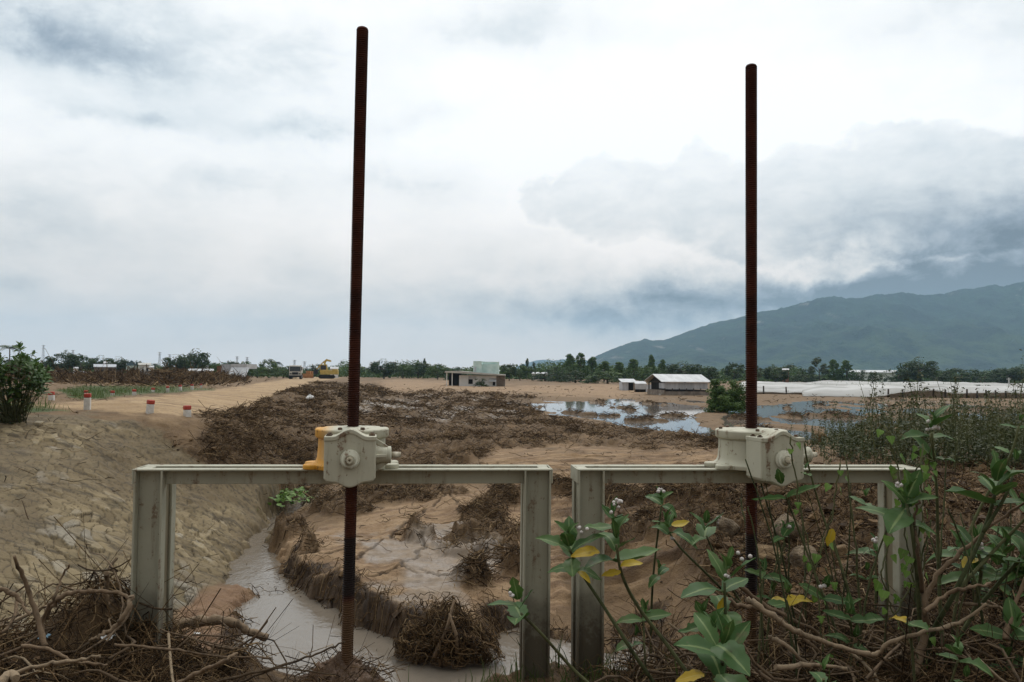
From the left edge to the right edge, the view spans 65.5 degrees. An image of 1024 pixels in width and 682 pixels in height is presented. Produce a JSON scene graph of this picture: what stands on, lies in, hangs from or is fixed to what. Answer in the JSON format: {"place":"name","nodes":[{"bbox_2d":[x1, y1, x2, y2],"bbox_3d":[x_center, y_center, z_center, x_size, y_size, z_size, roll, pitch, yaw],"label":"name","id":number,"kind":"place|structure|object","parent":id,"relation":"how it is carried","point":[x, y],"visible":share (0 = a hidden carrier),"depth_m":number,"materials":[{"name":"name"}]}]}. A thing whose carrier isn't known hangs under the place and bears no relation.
{"place":"outdoors","nodes":[
{"label":"outdoors","id":0,"kind":"place"},
{"bbox_2d":[0,409,319,635],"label":"embankment","id":1,"kind":"structure","parent":0,"point":[233,516],"depth_m":13.19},
{"bbox_2d":[0,341,53,423],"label":"bush","id":2,"kind":"object","parent":1,"relation":"on","point":[39,378],"visible":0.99,"depth_m":15.65,"materials":[{"name":"green plant"}]},
{"bbox_2d":[11,376,340,420],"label":"road","id":3,"kind":"structure","parent":0,"point":[168,407],"depth_m":29.63,"materials":[{"name":"soil"}]},
{"bbox_2d":[313,359,338,378],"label":"excavator","id":4,"kind":"object","parent":3,"relation":"on","point":[325,370],"visible":1,"depth_m":183.74,"materials":[{"name":"yellow paint"}]},
{"bbox_2d":[225,484,655,681],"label":"water","id":5,"kind":"structure","parent":0,"point":[258,558],"depth_m":9.64,"materials":[{"name":"grey liquid"}]},
{"bbox_2d":[0,375,1023,681],"bbox_3d":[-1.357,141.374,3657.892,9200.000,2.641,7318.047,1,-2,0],"label":"ground","id":6,"kind":"structure","parent":0,"point":[384,551],"depth_m":13.77,"materials":[{"name":"soil"}]},
{"bbox_2d":[44,350,80,368],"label":"tree","id":7,"kind":"object","parent":6,"relation":"on","point":[72,361],"visible":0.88,"depth_m":189.11,"materials":[{"name":"green plant"}]},
{"bbox_2d":[0,383,212,411],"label":"grass","id":8,"kind":"structure","parent":6,"relation":"on","point":[117,391],"depth_m":33.72,"materials":[{"name":"plant"}]},
{"bbox_2d":[1,350,251,386],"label":"flood debris","id":9,"kind":"object","parent":6,"relation":"on","point":[159,376],"visible":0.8,"depth_m":78.22,"materials":[{"name":"plant"}]},
{"bbox_2d":[161,354,193,370],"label":"tree","id":10,"kind":"object","parent":6,"relation":"on","point":[179,362],"visible":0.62,"depth_m":168.51,"materials":[{"name":"green plant"}]},
{"bbox_2d":[180,348,211,369],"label":"tree","id":11,"kind":"object","parent":6,"relation":"on","point":[196,360],"visible":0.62,"depth_m":174.76,"materials":[{"name":"green plant"}]},
{"bbox_2d":[177,652,237,681],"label":"branch","id":12,"kind":"object","parent":6,"relation":"on","point":[196,673],"visible":1,"depth_m":2.76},
{"bbox_2d":[217,364,256,376],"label":"shack","id":13,"kind":"structure","parent":6,"relation":"on","point":[240,368],"depth_m":134.60,"materials":[{"name":"metal"}]},
{"bbox_2d":[215,641,344,681],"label":"branch","id":14,"kind":"object","parent":6,"relation":"on","point":[263,670],"visible":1,"depth_m":2.83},
{"bbox_2d":[257,485,313,509],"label":"water plant","id":15,"kind":"object","parent":6,"relation":"on","point":[283,498],"visible":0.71,"depth_m":17.89,"materials":[{"name":"green plant"}]},
{"bbox_2d":[130,26,552,681],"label":"sluice gate","id":16,"kind":"structure","parent":6,"relation":"on","point":[352,454],"depth_m":3.49,"materials":[{"name":"beige metal"}]},
{"bbox_2d":[265,616,415,681],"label":"flood debris","id":17,"kind":"object","parent":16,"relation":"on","point":[373,668],"visible":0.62,"depth_m":3.49,"materials":[{"name":"plant"}]},
{"bbox_2d":[299,651,384,681],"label":"mud heap","id":18,"kind":"object","parent":6,"relation":"on","point":[331,664],"visible":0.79,"depth_m":3.46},
{"bbox_2d":[367,359,399,378],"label":"tree","id":19,"kind":"object","parent":6,"relation":"on","point":[376,367],"visible":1,"depth_m":198.73,"materials":[{"name":"green plant"}]},
{"bbox_2d":[387,560,512,673],"bbox_3d":[-0.706,3.145,8.957,1.490,1.331,1.446,-2,-3,45],"label":"root ball","id":20,"kind":"object","parent":6,"relation":"on","point":[445,634],"visible":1,"depth_m":8.71,"materials":[{"name":"plant"}]},
{"bbox_2d":[444,361,505,385],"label":"house","id":21,"kind":"structure","parent":6,"relation":"on","point":[488,372],"depth_m":119.20,"materials":[{"name":"concrete"}]},
{"bbox_2d":[0,533,1015,681],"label":"leaf litter","id":22,"kind":"object","parent":6,"relation":"on","point":[181,664],"visible":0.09,"depth_m":3.29,"materials":[{"name":"plant"}]},
{"bbox_2d":[0,379,1023,660],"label":"flood debris","id":23,"kind":"object","parent":6,"relation":"on","point":[564,421],"visible":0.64,"depth_m":18.86,"materials":[{"name":"plant"}]},
{"bbox_2d":[0,461,1023,681],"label":"flood debris","id":24,"kind":"object","parent":6,"relation":"on","point":[881,672],"visible":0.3,"depth_m":3.25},
{"bbox_2d":[0,669,19,681],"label":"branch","id":25,"kind":"object","parent":24,"relation":"on","point":[11,675],"visible":1,"depth_m":2.56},
{"bbox_2d":[13,555,48,646],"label":"branch","id":26,"kind":"object","parent":24,"relation":"on","point":[40,629],"visible":0.99,"depth_m":2.97,"materials":[{"name":"wood"}]},
{"bbox_2d":[17,655,100,673],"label":"branch","id":27,"kind":"object","parent":24,"relation":"on","point":[51,662],"visible":0.91,"depth_m":2.70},
{"bbox_2d":[21,644,107,665],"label":"branch","id":28,"kind":"object","parent":24,"relation":"on","point":[58,653],"visible":0.94,"depth_m":2.83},
{"bbox_2d":[41,588,128,620],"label":"branch","id":29,"kind":"object","parent":24,"relation":"on","point":[62,596],"visible":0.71,"depth_m":3.14,"materials":[{"name":"wood"}]},
{"bbox_2d":[88,594,134,641],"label":"branch","id":30,"kind":"object","parent":24,"relation":"on","point":[129,606],"visible":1,"depth_m":3.06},
{"bbox_2d":[114,643,271,658],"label":"branch","id":31,"kind":"object","parent":24,"relation":"on","point":[159,648],"visible":0.98,"depth_m":2.97,"materials":[{"name":"wood"}]},
{"bbox_2d":[173,614,268,641],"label":"branch","id":32,"kind":"object","parent":24,"relation":"on","point":[241,626],"visible":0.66,"depth_m":3.86,"materials":[{"name":"wood"}]},
{"bbox_2d":[703,594,822,654],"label":"branch","id":33,"kind":"object","parent":24,"relation":"on","point":[741,605],"visible":0.42,"depth_m":3.12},
{"bbox_2d":[774,661,847,670],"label":"branch","id":34,"kind":"object","parent":24,"relation":"on","point":[779,667],"visible":0.95,"depth_m":2.86,"materials":[{"name":"wood"}]},
{"bbox_2d":[798,575,845,668],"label":"milkweed plant","id":35,"kind":"object","parent":24,"relation":"on","point":[830,597],"visible":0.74,"depth_m":3.28,"materials":[{"name":"green plant"}]},
{"bbox_2d":[801,442,872,662],"bbox_3d":[1.326,0.918,3.257,0.288,1.006,0.156,1,-2,0],"label":"milkweed plant","id":36,"kind":"object","parent":24,"relation":"on","point":[830,537],"visible":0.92,"depth_m":3.27,"materials":[{"name":"green plant"}]},
{"bbox_2d":[822,592,884,676],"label":"milkweed plant","id":37,"kind":"object","parent":24,"relation":"on","point":[869,618],"visible":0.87,"depth_m":3.17,"materials":[{"name":"green plant"}]},
{"bbox_2d":[856,467,937,667],"bbox_3d":[1.493,0.940,3.064,0.267,0.915,0.191,1,-2,0],"label":"milkweed plant","id":38,"kind":"object","parent":24,"relation":"on","point":[895,519],"visible":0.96,"depth_m":3.06,"materials":[{"name":"green plant"}]},
{"bbox_2d":[913,500,923,592],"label":"branch","id":39,"kind":"object","parent":38,"relation":"attached to","point":[920,574],"visible":0.99,"depth_m":3.02,"materials":[{"name":"wood"}]},
{"bbox_2d":[876,425,937,672],"bbox_3d":[1.557,0.853,3.122,0.195,1.043,0.174,3,-3,-43],"label":"climbing vine","id":40,"kind":"object","parent":24,"relation":"on","point":[902,553],"visible":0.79,"depth_m":3.11,"materials":[{"name":"green plant"}]},
{"bbox_2d":[911,572,929,676],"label":"branch","id":41,"kind":"object","parent":24,"relation":"on","point":[924,637],"visible":0.67,"depth_m":3.05,"materials":[{"name":"wood"}]},
{"bbox_2d":[923,582,990,612],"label":"branch","id":42,"kind":"object","parent":24,"relation":"on","point":[944,596],"visible":0.99,"depth_m":3.00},
{"bbox_2d":[921,502,1023,604],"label":"branch","id":43,"kind":"object","parent":24,"relation":"on","point":[936,574],"visible":0.84,"depth_m":3.12,"materials":[{"name":"wood"}]},
{"bbox_2d":[927,448,1023,671],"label":"milkweed plant","id":44,"kind":"object","parent":24,"relation":"on","point":[998,467],"visible":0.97,"depth_m":3.10,"materials":[{"name":"green plant"}]},
{"bbox_2d":[1002,577,1023,640],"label":"branch","id":45,"kind":"object","parent":24,"relation":"on","point":[1007,630],"visible":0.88,"depth_m":2.97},
{"bbox_2d":[0,511,1023,681],"bbox_3d":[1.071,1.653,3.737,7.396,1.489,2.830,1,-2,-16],"label":"flood debris","id":46,"kind":"object","parent":6,"relation":"on","point":[760,672],"visible":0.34,"depth_m":3.21,"materials":[{"name":"wood"}]},
{"bbox_2d":[727,571,835,657],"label":"branch","id":47,"kind":"object","parent":46,"relation":"on","point":[751,595],"visible":0.66,"depth_m":3.26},
{"bbox_2d":[745,596,986,656],"bbox_3d":[1.328,1.071,2.959,0.906,0.214,0.099,1,-2,0],"label":"branch","id":48,"kind":"object","parent":46,"relation":"on","point":[755,603],"visible":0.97,"depth_m":2.95,"materials":[{"name":"wood"}]},
{"bbox_2d":[1,359,1023,382],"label":"undergrowth","id":49,"kind":"object","parent":6,"relation":"on","point":[343,370],"visible":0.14,"depth_m":247.94,"materials":[{"name":"green plant"}]},
{"bbox_2d":[49,388,1023,630],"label":"mud clods","id":50,"kind":"object","parent":6,"relation":"on","point":[771,488],"visible":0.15,"depth_m":10.15,"materials":[{"name":"soil"}]},
{"bbox_2d":[488,577,588,681],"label":"milkweed plant","id":51,"kind":"object","parent":6,"relation":"on","point":[518,610],"visible":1,"depth_m":2.98,"materials":[{"name":"green plant"}]},
{"bbox_2d":[555,370,598,382],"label":"tree","id":52,"kind":"object","parent":6,"relation":"on","point":[567,378],"visible":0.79,"depth_m":164.25,"materials":[{"name":"green plant"}]},
{"bbox_2d":[570,352,590,380],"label":"tree","id":53,"kind":"object","parent":6,"relation":"on","point":[578,365],"visible":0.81,"depth_m":199.68,"materials":[{"name":"green plant"}]},
{"bbox_2d":[164,410,1023,670],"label":"flood debris","id":54,"kind":"object","parent":6,"relation":"on","point":[490,615],"visible":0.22,"depth_m":10.12,"materials":[{"name":"plant"}]},
{"bbox_2d":[535,516,654,681],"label":"milkweed plant","id":55,"kind":"object","parent":6,"relation":"on","point":[569,544],"visible":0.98,"depth_m":2.91,"materials":[{"name":"green plant"}]},
{"bbox_2d":[580,371,622,383],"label":"tree","id":56,"kind":"object","parent":6,"relation":"on","point":[593,379],"visible":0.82,"depth_m":158.22,"materials":[{"name":"green plant"}]},
{"bbox_2d":[571,496,695,681],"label":"milkweed plant","id":57,"kind":"object","parent":6,"relation":"on","point":[627,557],"visible":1,"depth_m":2.92,"materials":[{"name":"green plant"}]},
{"bbox_2d":[614,598,670,678],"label":"milkweed plant","id":58,"kind":"object","parent":6,"relation":"on","point":[654,614],"visible":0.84,"depth_m":3.26,"materials":[{"name":"green plant"}]},
{"bbox_2d":[645,486,688,658],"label":"milkweed plant","id":59,"kind":"object","parent":6,"relation":"on","point":[660,495],"visible":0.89,"depth_m":4.35,"materials":[{"name":"green plant"}]},
{"bbox_2d":[644,374,709,394],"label":"shed","id":60,"kind":"structure","parent":6,"relation":"on","point":[660,385],"depth_m":84.53,"materials":[{"name":"grey metal"}]},
{"bbox_2d":[664,361,703,382],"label":"tree","id":61,"kind":"object","parent":6,"relation":"on","point":[672,367],"visible":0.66,"depth_m":189.35,"materials":[{"name":"green plant"}]},
{"bbox_2d":[678,598,723,681],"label":"milkweed plant","id":62,"kind":"object","parent":6,"relation":"on","point":[699,608],"visible":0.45,"depth_m":2.88,"materials":[{"name":"green plant"}]},
{"bbox_2d":[648,506,757,611],"bbox_3d":[1.121,1.751,4.268,0.830,1.745,0.280,1,-2,-13],"label":"milkweed plant","id":63,"kind":"object","parent":6,"relation":"on","point":[704,531],"visible":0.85,"depth_m":4.25,"materials":[{"name":"green plant"}]},
{"bbox_2d":[674,607,750,681],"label":"milkweed plant","id":64,"kind":"object","parent":6,"relation":"on","point":[714,655],"visible":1,"depth_m":2.18,"materials":[{"name":"green plant"}]},
{"bbox_2d":[408,621,1023,681],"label":"grass","id":65,"kind":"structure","parent":6,"relation":"on","point":[550,674],"depth_m":3.44,"materials":[{"name":"plant"}]},
{"bbox_2d":[681,546,755,672],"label":"milkweed plant","id":66,"kind":"object","parent":6,"relation":"on","point":[721,567],"visible":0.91,"depth_m":2.87,"materials":[{"name":"green plant"}]},
{"bbox_2d":[703,379,745,413],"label":"tree","id":67,"kind":"object","parent":6,"relation":"on","point":[729,400],"visible":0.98,"depth_m":49.33,"materials":[{"name":"green plant"}]},
{"bbox_2d":[716,517,739,537],"bbox_3d":[2.934,2.578,10.792,0.326,0.375,0.284,1,-2,0],"label":"boulder","id":68,"kind":"object","parent":6,"relation":"on","point":[729,526],"visible":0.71,"depth_m":10.69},
{"bbox_2d":[722,362,744,380],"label":"tree","id":69,"kind":"object","parent":6,"relation":"on","point":[727,371],"visible":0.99,"depth_m":198.99,"materials":[{"name":"green plant"}]},
{"bbox_2d":[571,63,923,680],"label":"sluice gate","id":70,"kind":"structure","parent":6,"relation":"on","point":[764,453],"depth_m":3.62,"materials":[{"name":"beige metal"}]},
{"bbox_2d":[747,506,764,651],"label":"bare stem","id":71,"kind":"object","parent":6,"relation":"on","point":[760,582],"visible":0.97,"depth_m":3.02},
{"bbox_2d":[745,557,791,669],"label":"milkweed plant","id":72,"kind":"object","parent":6,"relation":"on","point":[774,576],"visible":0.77,"depth_m":3.46,"materials":[{"name":"green plant"}]},
{"bbox_2d":[745,459,797,678],"bbox_3d":[1.009,0.891,3.103,0.200,0.856,0.035,0,-2,9],"label":"bare stem","id":73,"kind":"object","parent":6,"relation":"on","point":[791,642],"visible":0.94,"depth_m":3.11,"materials":[{"name":"plant"}]},
{"bbox_2d":[757,544,790,565],"bbox_3d":[3.017,2.531,9.197,0.484,0.296,0.382,-1,-2,26],"label":"boulder","id":74,"kind":"object","parent":6,"relation":"on","point":[762,553],"visible":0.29,"depth_m":9.13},
{"bbox_2d":[761,364,789,381],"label":"tree","id":75,"kind":"object","parent":6,"relation":"on","point":[767,374],"visible":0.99,"depth_m":163.97,"materials":[{"name":"green plant"}]},
{"bbox_2d":[760,483,796,627],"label":"bare stem","id":76,"kind":"object","parent":6,"relation":"on","point":[786,576],"visible":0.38,"depth_m":3.74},
{"bbox_2d":[739,381,822,393],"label":"shade net","id":77,"kind":"object","parent":6,"relation":"on","point":[787,387],"visible":0.68,"depth_m":112.51,"materials":[{"name":"white fabric"}]},
{"bbox_2d":[772,513,801,543],"bbox_3d":[3.297,2.219,9.418,0.424,0.327,0.409,1,-2,0],"label":"boulder","id":78,"kind":"object","parent":6,"relation":"on","point":[783,517],"visible":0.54,"depth_m":9.30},
{"bbox_2d":[767,580,813,677],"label":"milkweed plant","id":79,"kind":"object","parent":6,"relation":"on","point":[781,603],"visible":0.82,"depth_m":3.17,"materials":[{"name":"green plant"}]},
{"bbox_2d":[752,468,842,660],"bbox_3d":[1.194,0.985,3.312,0.354,0.901,0.150,1,-2,0],"label":"milkweed plant","id":80,"kind":"object","parent":6,"relation":"on","point":[787,528],"visible":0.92,"depth_m":3.33,"materials":[{"name":"green plant"}]},
{"bbox_2d":[789,545,820,570],"bbox_3d":[2.893,2.183,7.814,0.300,0.329,0.215,1,-2,0],"label":"boulder","id":81,"kind":"object","parent":6,"relation":"on","point":[797,553],"visible":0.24,"depth_m":7.82,"materials":[{"name":"stone"}]},
{"bbox_2d":[789,369,826,381],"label":"tree","id":82,"kind":"object","parent":6,"relation":"on","point":[798,377],"visible":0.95,"depth_m":213.94,"materials":[{"name":"green plant"}]},
{"bbox_2d":[787,436,851,681],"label":"climbing vine","id":83,"kind":"object","parent":6,"relation":"on","point":[816,557],"visible":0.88,"depth_m":3.16,"materials":[{"name":"green plant"}]},
{"bbox_2d":[810,653,836,681],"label":"milkweed plant","id":84,"kind":"object","parent":6,"relation":"on","point":[820,676],"visible":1,"depth_m":2.58,"materials":[{"name":"green plant"}]},
{"bbox_2d":[823,359,842,380],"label":"tree","id":85,"kind":"object","parent":6,"relation":"on","point":[829,376],"visible":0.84,"depth_m":219.10,"materials":[{"name":"green plant"}]},
{"bbox_2d":[835,360,857,380],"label":"tree","id":86,"kind":"object","parent":6,"relation":"on","point":[846,365],"visible":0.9,"depth_m":219.03,"materials":[{"name":"green plant"}]},
{"bbox_2d":[844,451,861,636],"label":"bare stem","id":87,"kind":"object","parent":6,"relation":"on","point":[858,588],"visible":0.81,"depth_m":3.44,"materials":[{"name":"plant"}]},
{"bbox_2d":[846,532,877,613],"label":"milkweed plant","id":88,"kind":"object","parent":6,"relation":"on","point":[863,550],"visible":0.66,"depth_m":3.86,"materials":[{"name":"green plant"}]},
{"bbox_2d":[740,421,1023,558],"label":"weeds","id":89,"kind":"object","parent":6,"relation":"on","point":[861,459],"visible":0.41,"depth_m":11.93,"materials":[{"name":"green plant"}]},
{"bbox_2d":[857,480,906,646],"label":"bare stem","id":90,"kind":"object","parent":6,"relation":"on","point":[866,596],"visible":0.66,"depth_m":3.17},
{"bbox_2d":[873,534,928,673],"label":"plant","id":91,"kind":"object","parent":6,"relation":"on","point":[878,585],"visible":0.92,"depth_m":3.07,"materials":[{"name":"green plant"}]},
{"bbox_2d":[788,349,1023,471],"bbox_3d":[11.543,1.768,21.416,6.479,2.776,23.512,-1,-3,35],"label":"weeds","id":92,"kind":"object","parent":6,"relation":"on","point":[990,415],"visible":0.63,"depth_m":13.26,"materials":[{"name":"green plant"}]},
{"bbox_2d":[889,615,928,681],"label":"milkweed plant","id":93,"kind":"object","parent":6,"relation":"on","point":[919,623],"visible":0.84,"depth_m":2.96,"materials":[{"name":"green plant"}]},
{"bbox_2d":[802,380,1023,397],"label":"shade net","id":94,"kind":"object","parent":6,"relation":"on","point":[839,388],"visible":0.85,"depth_m":100.68,"materials":[{"name":"white fabric"}]},
{"bbox_2d":[893,357,939,381],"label":"tree","id":95,"kind":"object","parent":6,"relation":"on","point":[914,373],"visible":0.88,"depth_m":197.82,"materials":[{"name":"green plant"}]},
{"bbox_2d":[901,405,955,663],"bbox_3d":[1.662,0.821,3.167,0.187,1.137,0.158,-1,-3,32],"label":"milkweed plant","id":96,"kind":"object","parent":6,"relation":"on","point":[917,434],"visible":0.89,"depth_m":3.19,"materials":[{"name":"green plant"}]},
{"bbox_2d":[937,442,947,595],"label":"bare stem","id":97,"kind":"object","parent":6,"relation":"on","point":[943,508],"visible":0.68,"depth_m":4.05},
{"bbox_2d":[944,368,981,380],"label":"tree","id":98,"kind":"object","parent":6,"relation":"on","point":[966,373],"visible":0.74,"depth_m":213.51,"materials":[{"name":"green plant"}]},
{"bbox_2d":[952,514,973,670],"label":"bare stem","id":99,"kind":"object","parent":6,"relation":"on","point":[961,603],"visible":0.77,"depth_m":3.03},
{"bbox_2d":[936,633,993,681],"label":"milkweed plant","id":100,"kind":"object","parent":6,"relation":"on","point":[957,647],"visible":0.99,"depth_m":2.75,"materials":[{"name":"green plant"}]},
{"bbox_2d":[948,509,985,638],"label":"bare stem","id":101,"kind":"object","parent":6,"relation":"on","point":[977,593],"visible":0.81,"depth_m":3.04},
{"bbox_2d":[925,526,1023,605],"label":"milkweed plant","id":102,"kind":"object","parent":6,"relation":"on","point":[950,550],"visible":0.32,"depth_m":3.94,"materials":[{"name":"green plant"}]},
{"bbox_2d":[938,522,1023,652],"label":"milkweed plant","id":103,"kind":"object","parent":6,"relation":"on","point":[953,576],"visible":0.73,"depth_m":3.19,"materials":[{"name":"green plant"}]},
{"bbox_2d":[963,371,1009,382],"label":"tree","id":104,"kind":"object","parent":6,"relation":"on","point":[990,379],"visible":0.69,"depth_m":223.21,"materials":[{"name":"green plant"}]},
{"bbox_2d":[951,413,1023,639],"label":"milkweed plant","id":105,"kind":"object","parent":6,"relation":"on","point":[1018,427],"visible":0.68,"depth_m":3.37,"materials":[{"name":"green plant"}]},
{"bbox_2d":[970,597,1023,670],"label":"milkweed plant","id":106,"kind":"object","parent":6,"relation":"on","point":[1011,608],"visible":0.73,"depth_m":2.97,"materials":[{"name":"green plant"}]},
{"bbox_2d":[988,368,1023,382],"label":"tree","id":107,"kind":"object","parent":6,"relation":"on","point":[997,371],"visible":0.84,"depth_m":223.45,"materials":[{"name":"green plant"}]},
{"bbox_2d":[0,0,1023,369],"label":"sky","id":108,"kind":"structure","parent":0,"point":[545,179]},
{"bbox_2d":[410,398,1023,439],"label":"water","id":109,"kind":"structure","parent":0,"point":[689,423],"depth_m":50.76,"materials":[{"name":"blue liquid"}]},
{"bbox_2d":[585,282,1023,375],"bbox_3d":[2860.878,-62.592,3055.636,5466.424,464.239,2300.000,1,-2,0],"label":"hills","id":110,"kind":"structure","parent":0,"point":[981,329],"depth_m":2593.52,"materials":[{"name":"plant"}]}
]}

